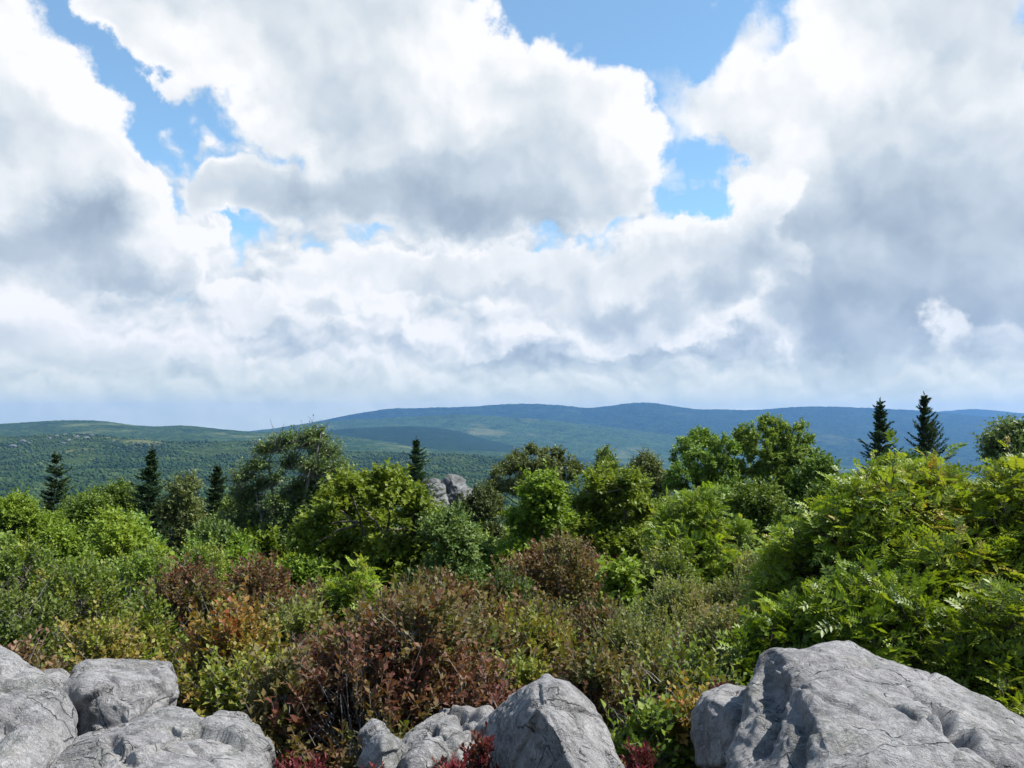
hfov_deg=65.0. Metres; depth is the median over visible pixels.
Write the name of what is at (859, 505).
rowan tree
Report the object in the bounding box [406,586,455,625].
heath shrub
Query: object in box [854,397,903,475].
spruce
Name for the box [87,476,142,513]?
broadleaf tree
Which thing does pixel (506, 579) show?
heath shrub
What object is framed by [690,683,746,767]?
boulder
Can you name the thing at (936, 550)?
rowan tree
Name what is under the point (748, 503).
shrub
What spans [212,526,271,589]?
shrub
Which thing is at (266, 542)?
shrub
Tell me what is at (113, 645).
heath shrub
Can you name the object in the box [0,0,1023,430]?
sky
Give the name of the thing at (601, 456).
broadleaf tree
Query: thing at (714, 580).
heath shrub
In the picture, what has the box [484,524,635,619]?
heath shrub
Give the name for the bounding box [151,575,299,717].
heath shrub
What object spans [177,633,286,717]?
heath shrub
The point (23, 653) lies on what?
heath shrub
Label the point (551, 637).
heath shrub
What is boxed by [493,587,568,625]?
heath shrub
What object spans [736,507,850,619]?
rowan tree
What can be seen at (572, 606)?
heath shrub
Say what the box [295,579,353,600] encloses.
heath shrub
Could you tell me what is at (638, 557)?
shrub
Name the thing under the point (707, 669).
heath shrub
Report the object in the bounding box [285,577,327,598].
heath shrub
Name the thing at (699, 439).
broadleaf tree
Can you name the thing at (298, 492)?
birch tree
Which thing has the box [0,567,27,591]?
heath shrub
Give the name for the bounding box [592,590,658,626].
heath shrub
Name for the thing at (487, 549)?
shrub
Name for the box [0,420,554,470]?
ridge
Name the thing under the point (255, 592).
heath shrub
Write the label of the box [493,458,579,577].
maple tree
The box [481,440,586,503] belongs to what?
broadleaf tree
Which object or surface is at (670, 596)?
heath shrub
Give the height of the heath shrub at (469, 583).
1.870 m
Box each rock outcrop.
[420,478,449,509]
[441,474,473,519]
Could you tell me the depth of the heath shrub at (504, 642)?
6.57 m
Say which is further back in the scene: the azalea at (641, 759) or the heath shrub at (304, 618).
the heath shrub at (304, 618)
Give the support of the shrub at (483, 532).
on the ground
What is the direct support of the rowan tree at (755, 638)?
on the ground
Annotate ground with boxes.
[155,477,987,766]
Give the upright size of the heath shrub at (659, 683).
1.363 m
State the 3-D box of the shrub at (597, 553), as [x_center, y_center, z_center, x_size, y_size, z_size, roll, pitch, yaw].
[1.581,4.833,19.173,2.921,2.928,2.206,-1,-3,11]
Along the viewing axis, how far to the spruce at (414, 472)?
39.73 m
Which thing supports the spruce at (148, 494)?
on the ground
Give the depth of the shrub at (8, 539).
17.32 m
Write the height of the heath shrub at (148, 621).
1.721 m
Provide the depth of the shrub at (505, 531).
19.75 m
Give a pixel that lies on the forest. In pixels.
(37, 481)
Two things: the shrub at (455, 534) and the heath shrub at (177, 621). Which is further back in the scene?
the shrub at (455, 534)
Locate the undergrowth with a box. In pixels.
[332,720,361,767]
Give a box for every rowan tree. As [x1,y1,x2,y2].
[637,480,759,590]
[715,598,814,685]
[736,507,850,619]
[738,429,1019,651]
[747,546,995,697]
[862,508,1023,630]
[900,574,1023,717]
[949,436,1023,605]
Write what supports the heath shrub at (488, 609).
on the ground
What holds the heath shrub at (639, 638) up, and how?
on the ground
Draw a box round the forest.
[0,433,693,517]
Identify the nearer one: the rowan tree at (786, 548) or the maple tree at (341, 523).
the rowan tree at (786, 548)
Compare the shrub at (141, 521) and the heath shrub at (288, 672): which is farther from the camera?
the shrub at (141, 521)
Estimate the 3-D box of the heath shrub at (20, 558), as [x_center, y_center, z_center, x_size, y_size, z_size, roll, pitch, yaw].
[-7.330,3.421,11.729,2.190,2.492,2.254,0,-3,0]
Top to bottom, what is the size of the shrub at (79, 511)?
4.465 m
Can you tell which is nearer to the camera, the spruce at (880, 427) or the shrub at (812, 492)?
the shrub at (812, 492)
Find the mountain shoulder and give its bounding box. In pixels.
[256,414,865,485]
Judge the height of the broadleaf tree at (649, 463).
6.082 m
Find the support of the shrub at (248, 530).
on the ground
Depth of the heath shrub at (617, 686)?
6.07 m
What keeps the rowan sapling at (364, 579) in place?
on the ground
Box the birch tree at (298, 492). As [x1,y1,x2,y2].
[213,414,353,563]
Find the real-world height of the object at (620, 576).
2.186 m
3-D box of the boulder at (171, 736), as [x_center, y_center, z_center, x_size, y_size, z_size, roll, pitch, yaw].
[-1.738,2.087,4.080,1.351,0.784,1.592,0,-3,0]
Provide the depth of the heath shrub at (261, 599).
9.66 m
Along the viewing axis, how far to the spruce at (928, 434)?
30.85 m
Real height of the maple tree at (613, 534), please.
4.380 m
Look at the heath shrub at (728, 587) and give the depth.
9.38 m
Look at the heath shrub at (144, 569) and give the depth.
11.51 m
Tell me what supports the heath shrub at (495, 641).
on the ground
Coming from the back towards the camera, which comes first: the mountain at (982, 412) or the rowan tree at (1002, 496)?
the mountain at (982, 412)
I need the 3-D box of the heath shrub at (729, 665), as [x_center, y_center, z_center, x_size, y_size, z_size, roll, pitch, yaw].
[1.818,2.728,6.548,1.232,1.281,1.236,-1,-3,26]
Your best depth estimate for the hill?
2063.63 m
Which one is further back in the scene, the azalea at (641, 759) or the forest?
the forest
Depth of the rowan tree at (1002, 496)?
6.95 m
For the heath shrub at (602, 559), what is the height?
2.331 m
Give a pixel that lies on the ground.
(352, 742)
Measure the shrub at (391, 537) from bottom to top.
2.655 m
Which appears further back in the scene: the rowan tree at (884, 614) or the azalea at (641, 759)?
the rowan tree at (884, 614)
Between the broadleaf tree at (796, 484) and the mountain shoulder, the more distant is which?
the mountain shoulder
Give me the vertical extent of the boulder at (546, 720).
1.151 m
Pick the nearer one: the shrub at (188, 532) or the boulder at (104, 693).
the boulder at (104, 693)
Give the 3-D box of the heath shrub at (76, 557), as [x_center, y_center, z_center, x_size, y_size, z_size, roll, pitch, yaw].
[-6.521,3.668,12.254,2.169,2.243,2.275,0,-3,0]
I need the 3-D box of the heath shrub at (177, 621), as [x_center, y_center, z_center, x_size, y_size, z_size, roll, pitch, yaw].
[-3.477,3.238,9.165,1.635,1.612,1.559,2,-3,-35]
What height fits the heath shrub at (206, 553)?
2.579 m
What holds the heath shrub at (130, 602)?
on the ground
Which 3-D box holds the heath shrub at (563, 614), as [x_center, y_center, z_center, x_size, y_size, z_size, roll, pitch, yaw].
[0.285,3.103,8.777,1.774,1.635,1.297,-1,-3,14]
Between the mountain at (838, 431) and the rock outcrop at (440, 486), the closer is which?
the rock outcrop at (440, 486)
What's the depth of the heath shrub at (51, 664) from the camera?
5.81 m
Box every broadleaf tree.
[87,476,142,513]
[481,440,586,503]
[583,444,620,528]
[626,444,675,529]
[659,424,750,492]
[723,412,825,499]
[782,449,844,505]
[970,412,1023,483]
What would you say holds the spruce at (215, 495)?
on the ground
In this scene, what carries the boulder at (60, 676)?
on the ground
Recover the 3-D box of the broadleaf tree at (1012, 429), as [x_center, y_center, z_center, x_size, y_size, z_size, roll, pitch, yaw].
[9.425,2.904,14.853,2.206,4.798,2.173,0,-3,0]
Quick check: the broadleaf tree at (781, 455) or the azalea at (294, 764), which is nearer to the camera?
the azalea at (294, 764)
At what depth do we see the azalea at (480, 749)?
4.09 m
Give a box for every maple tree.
[28,518,102,565]
[82,504,180,568]
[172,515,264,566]
[277,458,475,589]
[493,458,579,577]
[554,457,663,564]
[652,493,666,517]
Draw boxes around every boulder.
[0,646,77,767]
[42,668,69,688]
[52,705,267,767]
[62,658,178,736]
[213,710,275,767]
[357,718,407,767]
[399,705,493,767]
[474,673,624,767]
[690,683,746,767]
[726,640,1023,767]
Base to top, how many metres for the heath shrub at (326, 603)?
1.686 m
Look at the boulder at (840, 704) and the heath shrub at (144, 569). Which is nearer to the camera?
the boulder at (840, 704)
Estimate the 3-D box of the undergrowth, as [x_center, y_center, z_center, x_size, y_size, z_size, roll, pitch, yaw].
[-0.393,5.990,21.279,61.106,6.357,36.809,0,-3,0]
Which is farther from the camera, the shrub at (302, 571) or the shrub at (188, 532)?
the shrub at (188, 532)
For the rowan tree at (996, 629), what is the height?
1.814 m
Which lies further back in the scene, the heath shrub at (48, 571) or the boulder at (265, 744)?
the heath shrub at (48, 571)
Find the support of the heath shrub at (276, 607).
on the ground
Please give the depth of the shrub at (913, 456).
23.86 m
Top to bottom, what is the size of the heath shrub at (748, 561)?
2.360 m
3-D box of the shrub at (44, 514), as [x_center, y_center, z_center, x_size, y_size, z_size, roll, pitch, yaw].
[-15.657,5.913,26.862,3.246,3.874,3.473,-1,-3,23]
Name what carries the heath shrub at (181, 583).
on the ground
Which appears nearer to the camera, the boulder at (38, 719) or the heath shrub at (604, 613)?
the boulder at (38, 719)
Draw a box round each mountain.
[249,402,1023,476]
[940,409,1023,418]
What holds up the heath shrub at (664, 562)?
on the ground
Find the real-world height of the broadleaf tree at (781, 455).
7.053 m
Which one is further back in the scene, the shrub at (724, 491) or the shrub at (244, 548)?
the shrub at (724, 491)
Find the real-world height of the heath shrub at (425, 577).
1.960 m
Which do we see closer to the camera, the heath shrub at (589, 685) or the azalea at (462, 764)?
the azalea at (462, 764)
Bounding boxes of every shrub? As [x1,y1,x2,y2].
[0,483,76,544]
[0,529,22,552]
[0,531,66,597]
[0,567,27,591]
[0,577,84,668]
[0,624,73,670]
[3,505,69,537]
[7,555,76,592]
[18,547,134,649]
[29,600,168,674]
[33,549,123,601]
[48,660,67,668]
[56,484,120,544]
[75,581,166,630]
[76,535,178,609]
[86,506,173,555]
[102,579,190,662]
[116,551,275,687]
[151,469,214,561]
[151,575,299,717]
[170,532,233,588]
[172,604,215,655]
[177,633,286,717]
[180,520,220,562]
[182,581,271,643]
[194,546,253,581]
[209,499,283,525]
[212,493,250,523]
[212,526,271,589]
[214,546,312,607]
[236,519,279,553]
[239,628,343,767]
[248,522,316,571]
[249,558,525,767]
[249,589,299,615]
[251,586,321,637]
[260,588,351,743]
[265,546,342,593]
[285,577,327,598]
[293,584,349,728]
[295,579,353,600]
[307,575,382,603]
[329,459,362,512]
[382,533,410,596]
[384,562,482,616]
[388,586,542,723]
[397,500,493,592]
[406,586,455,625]
[451,479,509,545]
[457,577,484,591]
[459,577,507,612]
[461,541,494,582]
[462,515,497,548]
[465,570,530,605]
[465,586,526,628]
[467,557,541,609]
[473,636,541,690]
[474,531,510,577]
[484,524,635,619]
[487,586,587,682]
[488,525,535,546]
[491,639,573,695]
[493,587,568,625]
[493,595,584,637]
[498,606,584,657]
[548,626,629,738]
[557,591,649,666]
[561,594,587,626]
[570,531,610,564]
[579,547,638,578]
[583,603,689,686]
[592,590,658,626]
[595,648,725,741]
[598,660,635,720]
[600,670,693,767]
[618,545,648,582]
[618,569,720,645]
[631,536,710,605]
[633,621,748,692]
[650,655,709,767]
[662,590,759,667]
[671,479,745,521]
[684,565,758,612]
[703,576,722,589]
[706,637,753,684]
[716,472,792,555]
[729,545,762,586]
[762,474,839,538]
[875,445,938,468]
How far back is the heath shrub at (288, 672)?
5.12 m
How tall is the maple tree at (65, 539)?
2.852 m
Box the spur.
[325,426,636,474]
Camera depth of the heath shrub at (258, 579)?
9.79 m
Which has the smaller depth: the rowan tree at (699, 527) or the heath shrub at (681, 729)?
the heath shrub at (681, 729)
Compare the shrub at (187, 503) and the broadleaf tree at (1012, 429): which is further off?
the shrub at (187, 503)
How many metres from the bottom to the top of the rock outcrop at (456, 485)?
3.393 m
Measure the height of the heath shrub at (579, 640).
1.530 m
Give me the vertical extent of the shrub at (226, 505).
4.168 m
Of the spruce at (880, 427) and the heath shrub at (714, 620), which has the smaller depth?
the heath shrub at (714, 620)
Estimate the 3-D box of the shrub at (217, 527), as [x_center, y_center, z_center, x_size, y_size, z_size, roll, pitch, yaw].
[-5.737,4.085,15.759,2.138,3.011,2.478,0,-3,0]
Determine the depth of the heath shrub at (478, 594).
9.41 m
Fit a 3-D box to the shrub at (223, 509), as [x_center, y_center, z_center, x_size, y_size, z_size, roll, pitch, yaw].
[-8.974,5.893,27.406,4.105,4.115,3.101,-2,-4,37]
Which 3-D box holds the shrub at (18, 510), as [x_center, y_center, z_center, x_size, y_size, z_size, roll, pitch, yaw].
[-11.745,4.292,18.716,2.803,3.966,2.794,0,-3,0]
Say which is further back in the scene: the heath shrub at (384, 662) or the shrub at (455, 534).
the shrub at (455, 534)
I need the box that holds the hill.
[0,434,738,531]
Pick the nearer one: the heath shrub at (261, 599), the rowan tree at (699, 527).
the heath shrub at (261, 599)
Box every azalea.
[273,749,329,767]
[362,761,384,767]
[432,749,470,767]
[458,721,501,767]
[619,736,658,767]
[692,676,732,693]
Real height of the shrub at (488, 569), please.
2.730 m
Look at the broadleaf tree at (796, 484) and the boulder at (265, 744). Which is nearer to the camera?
the boulder at (265, 744)
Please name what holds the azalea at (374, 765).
on the ground
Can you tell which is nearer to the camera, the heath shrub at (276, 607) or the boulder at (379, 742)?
the boulder at (379, 742)
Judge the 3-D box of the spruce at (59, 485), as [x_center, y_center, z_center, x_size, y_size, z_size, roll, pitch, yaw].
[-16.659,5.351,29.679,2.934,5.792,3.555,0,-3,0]
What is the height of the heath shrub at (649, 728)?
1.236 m
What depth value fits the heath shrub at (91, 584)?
9.25 m
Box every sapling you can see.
[314,552,403,637]
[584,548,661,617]
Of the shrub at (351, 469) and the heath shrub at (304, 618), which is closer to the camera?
the heath shrub at (304, 618)
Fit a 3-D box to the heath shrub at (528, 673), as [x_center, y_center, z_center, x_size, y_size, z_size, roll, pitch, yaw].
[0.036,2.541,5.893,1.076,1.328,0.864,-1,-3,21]
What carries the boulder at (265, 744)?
on the ground
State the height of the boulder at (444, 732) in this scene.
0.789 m
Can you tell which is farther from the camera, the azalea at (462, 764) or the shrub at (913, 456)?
the shrub at (913, 456)
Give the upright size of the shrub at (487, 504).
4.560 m
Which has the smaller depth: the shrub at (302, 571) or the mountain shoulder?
the shrub at (302, 571)
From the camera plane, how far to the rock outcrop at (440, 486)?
43.06 m
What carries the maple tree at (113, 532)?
on the ground
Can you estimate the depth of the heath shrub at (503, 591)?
9.51 m
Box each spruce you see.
[36,451,82,513]
[121,445,179,548]
[195,463,234,519]
[386,436,446,540]
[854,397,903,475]
[904,391,964,472]
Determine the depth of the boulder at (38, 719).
4.00 m
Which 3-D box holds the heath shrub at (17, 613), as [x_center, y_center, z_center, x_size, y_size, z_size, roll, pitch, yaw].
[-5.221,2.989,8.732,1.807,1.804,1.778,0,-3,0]
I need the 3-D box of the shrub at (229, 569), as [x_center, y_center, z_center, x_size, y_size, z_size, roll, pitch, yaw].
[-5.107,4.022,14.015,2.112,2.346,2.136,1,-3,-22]
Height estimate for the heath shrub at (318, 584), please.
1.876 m

